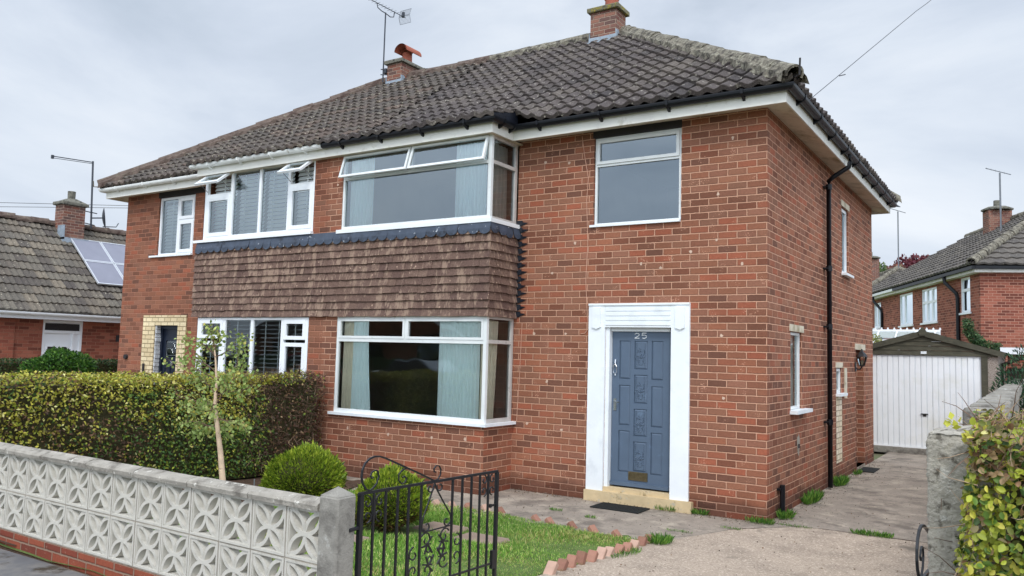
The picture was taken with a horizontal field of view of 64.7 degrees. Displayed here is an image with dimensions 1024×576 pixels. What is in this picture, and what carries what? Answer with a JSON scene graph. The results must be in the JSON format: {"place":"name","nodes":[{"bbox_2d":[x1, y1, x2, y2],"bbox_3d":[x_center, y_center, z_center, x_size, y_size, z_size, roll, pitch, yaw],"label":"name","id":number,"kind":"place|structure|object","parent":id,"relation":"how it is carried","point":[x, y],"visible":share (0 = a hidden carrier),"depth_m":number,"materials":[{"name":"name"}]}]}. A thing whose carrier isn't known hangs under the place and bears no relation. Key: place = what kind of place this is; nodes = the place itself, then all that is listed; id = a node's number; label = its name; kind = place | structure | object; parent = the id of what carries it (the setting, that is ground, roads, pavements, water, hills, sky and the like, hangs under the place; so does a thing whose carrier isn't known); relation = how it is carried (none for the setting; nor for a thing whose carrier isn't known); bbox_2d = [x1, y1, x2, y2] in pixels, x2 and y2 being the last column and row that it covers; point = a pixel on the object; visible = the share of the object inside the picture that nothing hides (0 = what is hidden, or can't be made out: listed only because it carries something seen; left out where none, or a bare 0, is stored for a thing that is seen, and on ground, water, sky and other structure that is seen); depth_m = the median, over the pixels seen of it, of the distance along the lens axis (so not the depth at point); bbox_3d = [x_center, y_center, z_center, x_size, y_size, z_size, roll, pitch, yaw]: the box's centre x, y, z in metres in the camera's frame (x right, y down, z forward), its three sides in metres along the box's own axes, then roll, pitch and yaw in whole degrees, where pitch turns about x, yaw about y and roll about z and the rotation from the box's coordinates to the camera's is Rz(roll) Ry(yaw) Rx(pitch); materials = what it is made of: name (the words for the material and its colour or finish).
{"place":"outdoors","nodes":[
{"label":"outdoors","id":0,"kind":"place"},
{"bbox_2d":[0,549,88,575],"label":"pavement","id":1,"kind":"structure","parent":0,"point":[13,564],"depth_m":5.79,"materials":[{"name":"concrete"}]},
{"bbox_2d":[0,477,360,545],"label":"garden bed","id":2,"kind":"object","parent":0,"point":[351,483],"visible":0.05,"depth_m":10.87,"materials":[{"name":"soil"}]},
{"bbox_2d":[161,319,259,480],"bbox_3d":[-2.987,1.317,8.052,1.123,2.010,0.772,-1,-6,33],"label":"birch sapling","id":3,"kind":"object","parent":2,"relation":"on","point":[214,409],"visible":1,"depth_m":7.98,"materials":[{"name":"green plant"}]},
{"bbox_2d":[258,440,347,496],"bbox_3d":[-2.441,2.185,9.482,1.022,0.749,1.036,-1,-6,33],"label":"dwarf conifer","id":4,"kind":"object","parent":2,"relation":"on","point":[313,469],"visible":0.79,"depth_m":9.23,"materials":[{"name":"green plant"}]},
{"bbox_2d":[93,43,527,441],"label":"semi detached house","id":5,"kind":"structure","parent":0,"point":[222,278],"depth_m":15.45,"materials":[{"name":"brick"}]},
{"bbox_2d":[162,329,176,381],"bbox_3d":[-6.693,1.829,15.873,0.650,2.050,0.106,-1,-6,33],"label":"front door","id":6,"kind":"structure","parent":5,"relation":"in","point":[169,347],"depth_m":15.98,"materials":[{"name":"blue wood"}]},
{"bbox_2d":[164,200,178,252],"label":"venetian blind","id":7,"kind":"object","parent":5,"relation":"hanging from","point":[169,242],"visible":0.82,"depth_m":16.27,"materials":[{"name":"plastic"}]},
{"bbox_2d":[149,194,195,257],"bbox_3d":[-6.709,-1.219,16.043,1.350,1.200,0.140,-1,-6,33],"label":"window","id":8,"kind":"structure","parent":5,"relation":"in","point":[188,219],"depth_m":15.95,"materials":[{"name":"white plastic"}]},
{"bbox_2d":[182,201,191,248],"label":"venetian blind","id":9,"kind":"object","parent":5,"relation":"hanging from","point":[186,236],"visible":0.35,"depth_m":16.00,"materials":[{"name":"plastic"}]},
{"bbox_2d":[206,320,231,372],"bbox_3d":[-5.151,1.236,14.115,0.590,1.410,0.071,-1,-6,33],"label":"venetian blind","id":10,"kind":"object","parent":5,"relation":"hanging from","point":[210,360],"visible":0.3,"depth_m":14.16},
{"bbox_2d":[213,178,238,234],"bbox_3d":[-5.076,-1.435,14.329,0.600,1.170,0.062,-1,-6,33],"label":"venetian blind","id":11,"kind":"object","parent":5,"relation":"hanging from","point":[223,216],"visible":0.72,"depth_m":14.37,"materials":[{"name":"plastic"}]},
{"bbox_2d":[232,320,259,374],"bbox_3d":[-4.562,1.221,13.737,0.630,1.410,0.071,-1,-6,33],"label":"venetian blind","id":12,"kind":"object","parent":5,"relation":"hanging from","point":[237,329],"visible":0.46,"depth_m":13.76,"materials":[{"name":"plastic"}]},
{"bbox_2d":[195,317,308,377],"bbox_3d":[-4.380,1.216,13.465,2.770,1.445,0.060,-1,-6,33],"label":"window","id":13,"kind":"structure","parent":5,"relation":"in","point":[223,322],"depth_m":13.26,"materials":[{"name":"white plastic"}]},
{"bbox_2d":[238,173,266,233],"bbox_3d":[-4.479,-1.450,13.945,0.640,1.170,0.062,-1,-6,33],"label":"venetian blind","id":14,"kind":"object","parent":5,"relation":"hanging from","point":[251,216],"visible":0.82,"depth_m":13.97,"materials":[{"name":"plastic"}]},
{"bbox_2d":[192,160,315,243],"bbox_3d":[-4.468,-1.444,13.610,2.980,1.225,0.351,-1,-6,33],"label":"window","id":15,"kind":"structure","parent":5,"relation":"in","point":[291,229],"depth_m":13.63,"materials":[{"name":"white plastic"}]},
{"bbox_2d":[257,320,287,380],"bbox_3d":[-3.957,1.205,13.348,0.650,1.410,0.071,-1,-6,33],"label":"venetian blind","id":16,"kind":"object","parent":5,"relation":"hanging from","point":[278,346],"visible":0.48,"depth_m":13.40,"materials":[{"name":"plastic"}]},
{"bbox_2d":[266,171,294,231],"bbox_3d":[-3.878,-1.465,13.558,0.630,1.170,0.062,-1,-6,33],"label":"venetian blind","id":17,"kind":"object","parent":5,"relation":"hanging from","point":[281,225],"visible":0.61,"depth_m":13.59,"materials":[{"name":"plastic"}]},
{"bbox_2d":[289,324,304,377],"bbox_3d":[-3.397,1.191,12.988,0.480,1.410,0.071,-1,-6,33],"label":"venetian blind","id":18,"kind":"object","parent":5,"relation":"hanging from","point":[294,351],"visible":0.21,"depth_m":13.05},
{"bbox_2d":[296,166,313,224],"bbox_3d":[-3.323,-1.479,13.201,0.510,1.171,0.062,-1,-6,33],"label":"venetian blind","id":19,"kind":"object","parent":5,"relation":"hanging from","point":[302,213],"visible":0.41,"depth_m":13.26,"materials":[{"name":"plastic"}]},
{"bbox_2d":[368,0,411,81],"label":"television aerial","id":20,"kind":"object","parent":5,"relation":"attached to","point":[402,15],"visible":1,"depth_m":18.00,"materials":[{"name":"metal"}]},
{"bbox_2d":[0,489,639,575],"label":"lawn","id":21,"kind":"structure","parent":0,"point":[531,569],"depth_m":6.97,"materials":[{"name":"plant"}]},
{"bbox_2d":[352,460,432,531],"bbox_3d":[-1.198,2.070,7.915,0.810,0.711,0.833,-1,-6,33],"label":"dwarf conifer","id":22,"kind":"object","parent":21,"relation":"on","point":[388,478],"visible":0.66,"depth_m":7.73,"materials":[{"name":"green plant"}]},
{"bbox_2d":[413,521,468,533],"bbox_3d":[-0.719,2.433,8.152,0.480,0.048,0.360,-1,-6,33],"label":"stepping stone","id":23,"kind":"object","parent":21,"relation":"on","point":[434,525],"visible":0.57,"depth_m":8.13,"materials":[{"name":"stone"}]},
{"bbox_2d":[452,532,509,543],"bbox_3d":[-0.306,2.391,7.651,0.480,0.048,0.360,-1,-6,33],"label":"stepping stone","id":24,"kind":"object","parent":21,"relation":"on","point":[482,537],"visible":0.22,"depth_m":7.65,"materials":[{"name":"stone"}]},
{"bbox_2d":[0,0,1023,265],"label":"sky","id":25,"kind":"structure","parent":0,"point":[117,85],"materials":[{"name":"grey"}]},
{"bbox_2d":[226,451,887,575],"bbox_3d":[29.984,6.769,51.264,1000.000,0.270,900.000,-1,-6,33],"label":"ground","id":26,"kind":"structure","parent":0,"point":[877,455],"depth_m":16.45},
{"bbox_2d":[0,191,125,362],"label":"bungalow","id":27,"kind":"object","parent":26,"relation":"on","point":[53,293],"visible":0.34,"depth_m":20.86,"materials":[{"name":"brick"}]},
{"bbox_2d":[41,320,82,354],"bbox_3d":[-11.348,1.975,20.252,0.100,2.320,1.000,-1,-6,33],"label":"front door","id":28,"kind":"structure","parent":27,"relation":"in","point":[66,334],"depth_m":20.31,"materials":[{"name":"white plastic"}]},
{"bbox_2d":[51,155,96,227],"bbox_3d":[-12.400,-2.732,22.893,0.256,1.974,1.291,-1,-6,33],"label":"television aerial","id":29,"kind":"object","parent":27,"relation":"attached to","point":[92,176],"visible":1,"depth_m":23.23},
{"bbox_2d":[92,209,118,228],"bbox_3d":[-11.774,-2.026,23.393,0.601,0.615,0.440,1,-5,6],"label":"satellite dish","id":30,"kind":"object","parent":29,"relation":"attached to","point":[103,218],"visible":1,"depth_m":23.28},
{"bbox_2d":[71,238,124,286],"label":"solar panels","id":31,"kind":"object","parent":27,"relation":"attached to","point":[104,262],"visible":0.43,"depth_m":22.56,"materials":[{"name":"glass"}]},
{"bbox_2d":[0,442,319,575],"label":"screen block wall","id":32,"kind":"structure","parent":26,"relation":"on","point":[55,506],"depth_m":5.44,"materials":[{"name":"concrete"}]},
{"bbox_2d":[0,363,332,484],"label":"privet hedge","id":33,"kind":"object","parent":26,"relation":"on","point":[116,417],"visible":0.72,"depth_m":9.98,"materials":[{"name":"green plant"}]},
{"bbox_2d":[317,486,355,575],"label":"gatepost","id":34,"kind":"object","parent":26,"relation":"on","point":[335,536],"visible":1,"depth_m":4.42,"materials":[{"name":"concrete"}]},
{"bbox_2d":[543,560,558,574],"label":"edging brick","id":35,"kind":"object","parent":26,"relation":"on","point":[551,567],"visible":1,"depth_m":6.36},
{"bbox_2d":[557,558,568,570],"bbox_3d":[0.392,2.263,6.525,0.084,0.050,0.160,-5,34,33],"label":"edging brick","id":36,"kind":"object","parent":26,"relation":"on","point":[563,564],"visible":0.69,"depth_m":6.52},
{"bbox_2d":[566,554,577,567],"bbox_3d":[0.481,2.283,6.666,0.084,0.160,0.050,-2,-41,31],"label":"edging brick","id":37,"kind":"object","parent":26,"relation":"on","point":[572,559],"visible":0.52,"depth_m":6.66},
{"bbox_2d":[576,550,586,564],"bbox_3d":[0.574,2.301,6.812,0.084,0.160,0.050,-4,-36,37],"label":"edging brick","id":38,"kind":"object","parent":26,"relation":"on","point":[581,556],"visible":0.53,"depth_m":6.80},
{"bbox_2d":[586,549,598,561],"bbox_3d":[0.679,2.336,6.952,0.084,0.160,0.050,1,-46,31],"label":"edging brick","id":39,"kind":"object","parent":26,"relation":"on","point":[592,555],"visible":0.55,"depth_m":6.95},
{"bbox_2d":[587,525,598,532],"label":"edging brick","id":40,"kind":"object","parent":26,"relation":"on","point":[590,528],"visible":0.48,"depth_m":8.51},
{"bbox_2d":[596,546,606,558],"bbox_3d":[0.776,2.357,7.113,0.084,0.050,0.160,2,38,27],"label":"edging brick","id":41,"kind":"object","parent":26,"relation":"on","point":[602,552],"visible":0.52,"depth_m":7.11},
{"bbox_2d":[318,0,901,520],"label":"semi detached house","id":42,"kind":"structure","parent":26,"relation":"on","point":[660,270],"depth_m":11.10,"materials":[{"name":"red brick"}]},
{"bbox_2d":[341,321,353,408],"bbox_3d":[-2.471,1.192,12.330,0.290,1.410,0.024,-1,-6,33],"label":"curtain","id":43,"kind":"object","parent":42,"relation":"hanging from","point":[347,370],"visible":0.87,"depth_m":12.36,"materials":[{"name":"fabric"}]},
{"bbox_2d":[350,321,369,409],"bbox_3d":[-2.239,1.182,12.122,0.405,1.410,0.024,-1,-6,33],"label":"curtain","id":44,"kind":"object","parent":42,"relation":"hanging from","point":[360,395],"visible":0.97,"depth_m":12.14,"materials":[{"name":"fabric"}]},
{"bbox_2d":[349,157,374,225],"bbox_3d":[-2.312,-1.435,12.486,0.480,1.140,0.024,-1,-6,33],"label":"curtain","id":45,"kind":"object","parent":42,"relation":"hanging from","point":[361,204],"visible":0.88,"depth_m":12.49,"materials":[{"name":"fabric"}]},
{"bbox_2d":[327,316,515,427],"bbox_3d":[-1.352,1.174,11.885,2.915,1.483,0.780,-1,-6,33],"label":"window","id":46,"kind":"structure","parent":42,"relation":"in","point":[405,338],"depth_m":11.47,"materials":[{"name":"white plastic"}]},
{"bbox_2d":[336,134,519,233],"bbox_3d":[-1.311,-1.472,12.062,2.905,1.258,0.833,-1,-6,33],"label":"window","id":47,"kind":"structure","parent":42,"relation":"in","point":[410,158],"depth_m":11.67,"materials":[{"name":"white plastic"}]},
{"bbox_2d":[437,321,480,418],"bbox_3d":[-0.742,1.145,11.183,0.700,1.410,0.024,-1,-6,33],"label":"curtain","id":48,"kind":"object","parent":42,"relation":"hanging from","point":[458,379],"visible":0.96,"depth_m":11.18,"materials":[{"name":"fabric"}]},
{"bbox_2d":[455,141,487,216],"bbox_3d":[-0.572,-1.480,11.367,0.540,1.140,0.024,-1,-6,33],"label":"curtain","id":49,"kind":"object","parent":42,"relation":"hanging from","point":[470,190],"visible":0.73,"depth_m":11.37,"materials":[{"name":"fabric"}]},
{"bbox_2d":[479,321,497,418],"bbox_3d":[-0.321,1.155,11.162,0.024,1.410,0.400,-1,-6,33],"label":"curtain","id":50,"kind":"object","parent":42,"relation":"hanging from","point":[492,348],"visible":0.52,"depth_m":11.21,"materials":[{"name":"fabric"}]},
{"bbox_2d":[486,142,507,219],"bbox_3d":[-0.211,-1.466,11.420,0.024,1.140,0.480,-1,-6,33],"label":"curtain","id":51,"kind":"object","parent":42,"relation":"hanging from","point":[499,188],"visible":0.69,"depth_m":11.47,"materials":[{"name":"fabric"}]},
{"bbox_2d":[486,317,513,423],"bbox_3d":[-0.196,1.125,11.149,0.050,1.443,0.661,-1,-6,33],"label":"window","id":52,"kind":"structure","parent":42,"relation":"in","point":[510,329],"depth_m":11.36,"materials":[{"name":"plastic"}]},
{"bbox_2d":[492,135,517,223],"bbox_3d":[-0.126,-1.506,11.362,0.050,1.165,0.661,-1,-6,33],"label":"window","id":53,"kind":"structure","parent":42,"relation":"in","point":[515,147],"depth_m":11.57,"materials":[{"name":"plastic"}]},
{"bbox_2d":[589,128,681,227],"bbox_3d":[1.634,-1.438,10.690,1.280,1.225,0.125,-1,-6,33],"label":"window","id":54,"kind":"structure","parent":42,"relation":"in","point":[678,131],"depth_m":10.69,"materials":[{"name":"white plastic"}]},
{"bbox_2d":[609,331,670,490],"bbox_3d":[1.653,1.563,10.444,0.814,1.995,0.102,-1,-6,33],"label":"front door","id":55,"kind":"structure","parent":42,"relation":"in","point":[641,361],"depth_m":10.44,"materials":[{"name":"blue wood"}]},
{"bbox_2d":[791,335,792,405],"bbox_3d":[3.706,1.140,10.833,0.024,1.060,0.360,-1,-6,33],"label":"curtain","id":56,"kind":"object","parent":42,"relation":"hanging from","point":[791,372],"visible":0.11,"depth_m":10.97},
{"bbox_2d":[790,332,812,414],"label":"window","id":57,"kind":"structure","parent":42,"relation":"in","point":[795,410],"depth_m":10.95,"materials":[{"name":"white plastic"}]},
{"bbox_2d":[836,368,847,396],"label":"window","id":58,"kind":"structure","parent":42,"relation":"in","point":[838,394],"depth_m":13.18,"materials":[{"name":"white plastic"}]},
{"bbox_2d":[841,209,853,278],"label":"window","id":59,"kind":"structure","parent":42,"relation":"in","point":[844,272],"depth_m":13.93,"materials":[{"name":"white plastic"}]},
{"bbox_2d":[854,349,867,370],"bbox_3d":[6.127,1.265,14.178,0.210,0.400,0.165,-1,-6,33],"label":"wall lantern","id":60,"kind":"object","parent":42,"relation":"attached to","point":[861,353],"depth_m":14.16,"materials":[{"name":"black metal"}]},
{"bbox_2d":[809,0,930,99],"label":"telephone wire","id":61,"kind":"object","parent":42,"relation":"attached to","point":[866,52],"visible":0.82,"depth_m":10.87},
{"bbox_2d":[605,546,614,556],"bbox_3d":[0.858,2.396,7.260,0.084,0.050,0.160,-4,28,33],"label":"edging brick","id":62,"kind":"object","parent":26,"relation":"on","point":[610,551],"visible":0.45,"depth_m":7.26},
{"bbox_2d":[614,543,624,553],"bbox_3d":[0.970,2.424,7.403,0.084,0.160,0.050,1,-49,36],"label":"edging brick","id":63,"kind":"object","parent":26,"relation":"on","point":[618,547],"visible":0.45,"depth_m":7.41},
{"bbox_2d":[623,542,632,551],"bbox_3d":[1.066,2.445,7.536,0.084,0.050,0.160,-5,29,27],"label":"edging brick","id":64,"kind":"object","parent":26,"relation":"on","point":[627,545],"visible":0.47,"depth_m":7.54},
{"bbox_2d":[630,539,639,548],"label":"edging brick","id":65,"kind":"object","parent":26,"relation":"on","point":[636,543],"visible":0.45,"depth_m":7.70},
{"bbox_2d":[637,536,646,545],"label":"edging brick","id":66,"kind":"object","parent":26,"relation":"on","point":[642,540],"visible":0.52,"depth_m":7.86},
{"bbox_2d":[879,261,886,271],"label":"tree","id":67,"kind":"object","parent":26,"relation":"on","point":[882,268],"visible":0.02,"depth_m":52.38,"materials":[{"name":"green plant"}]},
{"bbox_2d":[893,253,929,267],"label":"tree","id":68,"kind":"object","parent":26,"relation":"on","point":[911,260],"visible":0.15,"depth_m":54.79,"materials":[{"name":"red plant"}]},
{"bbox_2d":[923,381,1023,575],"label":"privet hedge","id":69,"kind":"object","parent":26,"relation":"on","point":[983,434],"visible":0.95,"depth_m":2.64,"materials":[{"name":"green plant"}]},
{"bbox_2d":[926,425,1023,575],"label":"gate pillar","id":70,"kind":"structure","parent":26,"relation":"on","point":[943,443],"depth_m":2.88,"materials":[{"name":"concrete"}]},
{"bbox_2d":[915,524,928,575],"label":"iron gate","id":71,"kind":"structure","parent":70,"relation":"attached to","point":[919,553],"depth_m":3.02,"materials":[{"name":"metal"}]},
{"bbox_2d":[963,380,1023,425],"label":"boundary wall","id":72,"kind":"structure","parent":26,"relation":"on","point":[1006,392],"depth_m":5.87,"materials":[{"name":"concrete"}]},
{"bbox_2d":[346,476,795,539],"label":"front path","id":73,"kind":"structure","parent":0,"point":[511,502],"depth_m":9.55,"materials":[{"name":"concrete"}]},
{"bbox_2d":[590,502,648,513],"bbox_3d":[1.344,2.734,10.064,0.650,0.018,0.380,-1,-6,33],"label":"doormat","id":74,"kind":"object","parent":73,"relation":"on","point":[620,507],"visible":1,"depth_m":10.02,"materials":[{"name":"rubber"}]},
{"bbox_2d":[654,504,675,511],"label":"grass tuft","id":75,"kind":"object","parent":73,"relation":"on","point":[660,508],"visible":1,"depth_m":9.95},
{"bbox_2d":[690,507,709,514],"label":"grass tuft","id":76,"kind":"object","parent":73,"relation":"on","point":[700,512],"visible":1,"depth_m":9.76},
{"bbox_2d":[745,515,775,524],"bbox_3d":[2.860,2.681,9.363,0.393,0.087,0.216,-1,-6,33],"label":"grass tuft","id":77,"kind":"object","parent":73,"relation":"on","point":[752,519],"visible":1,"depth_m":9.34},
{"bbox_2d":[538,527,928,575],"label":"driveway","id":78,"kind":"structure","parent":0,"point":[816,550],"depth_m":7.62,"materials":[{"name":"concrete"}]},
{"bbox_2d":[349,456,498,575],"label":"iron gate","id":79,"kind":"structure","parent":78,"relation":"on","point":[358,529],"depth_m":4.96,"materials":[{"name":"metal"}]},
{"bbox_2d":[611,546,641,557],"bbox_3d":[1.066,2.402,7.368,0.169,0.088,0.665,-1,-6,33],"label":"grass tuft","id":80,"kind":"object","parent":78,"relation":"on","point":[636,550],"visible":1,"depth_m":7.34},
{"bbox_2d":[644,531,675,544],"bbox_3d":[1.470,2.486,8.056,0.318,0.122,0.428,-1,-6,33],"label":"grass tuft","id":81,"kind":"object","parent":78,"relation":"on","point":[667,538],"visible":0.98,"depth_m":7.99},
{"bbox_2d":[474,459,925,574],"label":"grit","id":82,"kind":"object","parent":78,"relation":"on","point":[736,519],"visible":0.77,"depth_m":9.89,"materials":[{"name":"gravel"}]},
{"bbox_2d":[677,526,926,542],"bbox_3d":[3.211,2.651,8.672,3.646,0.040,1.104,2,-5,0],"label":"concrete joint","id":83,"kind":"object","parent":78,"relation":"on","point":[808,527],"visible":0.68,"depth_m":8.99,"materials":[{"name":"soil"}]},
{"bbox_2d":[849,527,894,538],"bbox_3d":[3.930,2.670,8.833,0.487,0.080,0.212,-1,-6,33],"label":"grass tuft","id":84,"kind":"object","parent":83,"relation":"on","point":[869,533],"visible":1,"depth_m":8.81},
{"bbox_2d":[773,452,927,542],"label":"side path","id":85,"kind":"structure","parent":0,"point":[901,515],"depth_m":10.85,"materials":[{"name":"concrete"}]},
{"bbox_2d":[777,484,784,511],"bbox_3d":[3.271,2.596,9.801,0.079,0.415,0.161,-1,-6,33],"label":"pipe stub","id":86,"kind":"object","parent":85,"relation":"on","point":[781,488],"visible":0.78,"depth_m":9.77,"materials":[{"name":"black plastic"}]},
{"bbox_2d":[775,507,797,519],"bbox_3d":[3.284,2.706,9.717,0.278,0.119,0.429,-1,-6,33],"label":"grass tuft","id":87,"kind":"object","parent":85,"relation":"on","point":[788,513],"visible":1,"depth_m":9.65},
{"bbox_2d":[799,487,824,504],"bbox_3d":[4.056,2.803,10.907,0.298,0.156,0.832,-1,-6,33],"label":"grass tuft","id":88,"kind":"object","parent":85,"relation":"on","point":[809,497],"visible":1,"depth_m":10.76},
{"bbox_2d":[833,474,850,485],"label":"grass tuft","id":89,"kind":"object","parent":85,"relation":"on","point":[840,480],"visible":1,"depth_m":12.36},
{"bbox_2d":[861,467,879,472],"bbox_3d":[6.276,3.200,14.221,0.270,0.014,0.650,-1,-6,33],"label":"doormat","id":90,"kind":"object","parent":85,"relation":"on","point":[869,469],"visible":0.78,"depth_m":14.21,"materials":[{"name":"rubber"}]},
{"bbox_2d":[873,327,1007,454],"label":"garage","id":91,"kind":"structure","parent":85,"relation":"on","point":[915,384],"depth_m":17.09,"materials":[{"name":"paint"}]},
{"bbox_2d":[873,354,981,448],"bbox_3d":[8.716,2.400,17.060,2.080,1.960,0.090,-1,-6,33],"label":"garage door","id":92,"kind":"structure","parent":91,"relation":"in","point":[909,391],"depth_m":17.12,"materials":[{"name":"paint"}]},
{"label":"back garden","id":93,"kind":"structure","parent":0,"visible":0},
{"bbox_2d":[872,252,905,286],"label":"house","id":94,"kind":"structure","parent":93,"relation":"on","point":[878,277],"depth_m":47.52,"materials":[{"name":"brick"}]},
{"bbox_2d":[873,327,940,350],"bbox_3d":[9.359,2.581,23.464,5.550,2.930,0.660,-1,-6,33],"label":"conservatory","id":95,"kind":"object","parent":93,"relation":"on","point":[887,333],"visible":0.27,"depth_m":22.92,"materials":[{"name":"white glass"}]},
{"bbox_2d":[872,200,1023,380],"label":"house","id":96,"kind":"structure","parent":93,"relation":"on","point":[976,277],"depth_m":27.38,"materials":[{"name":"brick"}]},
{"bbox_2d":[873,302,880,328],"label":"window","id":97,"kind":"structure","parent":96,"relation":"in","point":[877,312],"depth_m":36.89,"materials":[{"name":"white plastic"}]},
{"bbox_2d":[890,208,904,267],"bbox_3d":[19.058,-2.506,40.001,0.812,3.055,0.451,-1,-6,33],"label":"television aerial","id":98,"kind":"object","parent":96,"relation":"attached to","point":[898,231],"visible":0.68,"depth_m":40.00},
{"bbox_2d":[898,292,913,327],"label":"window","id":99,"kind":"structure","parent":96,"relation":"in","point":[906,300],"depth_m":32.62,"materials":[{"name":"white plastic"}]},
{"bbox_2d":[920,287,937,324],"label":"window","id":100,"kind":"structure","parent":96,"relation":"in","point":[929,296],"depth_m":29.88,"materials":[{"name":"white plastic"}]},
{"bbox_2d":[959,277,971,314],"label":"window","id":101,"kind":"structure","parent":96,"relation":"in","point":[965,282],"depth_m":26.36,"materials":[{"name":"white plastic"}]},
{"bbox_2d":[985,167,1010,230],"bbox_3d":[17.895,-3.161,29.709,0.812,2.635,0.458,-1,-6,33],"label":"television aerial","id":102,"kind":"object","parent":96,"relation":"attached to","point":[999,197],"visible":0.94,"depth_m":29.68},
{"bbox_2d":[961,318,1002,351],"bbox_3d":[13.648,2.500,23.404,1.109,3.311,0.378,-1,-6,33],"label":"climbing shrub","id":103,"kind":"object","parent":93,"relation":"on","point":[973,336],"visible":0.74,"depth_m":23.55,"materials":[{"name":"green plant"}]},
{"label":"right garden","id":104,"kind":"structure","parent":0,"visible":0},
{"bbox_2d":[988,343,1023,414],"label":"juniper bush","id":105,"kind":"object","parent":104,"relation":"on","point":[1012,379],"visible":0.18,"depth_m":10.98,"materials":[{"name":"green plant"}]},
{"bbox_2d":[1000,347,1023,367],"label":"house extension","id":106,"kind":"object","parent":104,"relation":"on","point":[1006,350],"visible":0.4,"depth_m":20.12,"materials":[{"name":"brick"}]},
{"bbox_2d":[1001,357,1023,380],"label":"garden shed","id":107,"kind":"structure","parent":104,"relation":"on","point":[1010,369],"depth_m":17.64,"materials":[{"name":"wood"}]},
{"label":"neighbour garden","id":108,"kind":"structure","parent":0,"visible":0},
{"bbox_2d":[17,346,97,383],"bbox_3d":[-9.331,2.096,16.681,1.125,1.808,1.462,1,-5,6],"label":"laurel bush","id":109,"kind":"object","parent":108,"relation":"on","point":[75,360],"visible":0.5,"depth_m":16.48,"materials":[{"name":"green plant"}]},
{"bbox_2d":[0,357,117,382],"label":"clipped hedge","id":110,"kind":"object","parent":108,"relation":"on","point":[103,366],"visible":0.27,"depth_m":16.92,"materials":[{"name":"green plant"}]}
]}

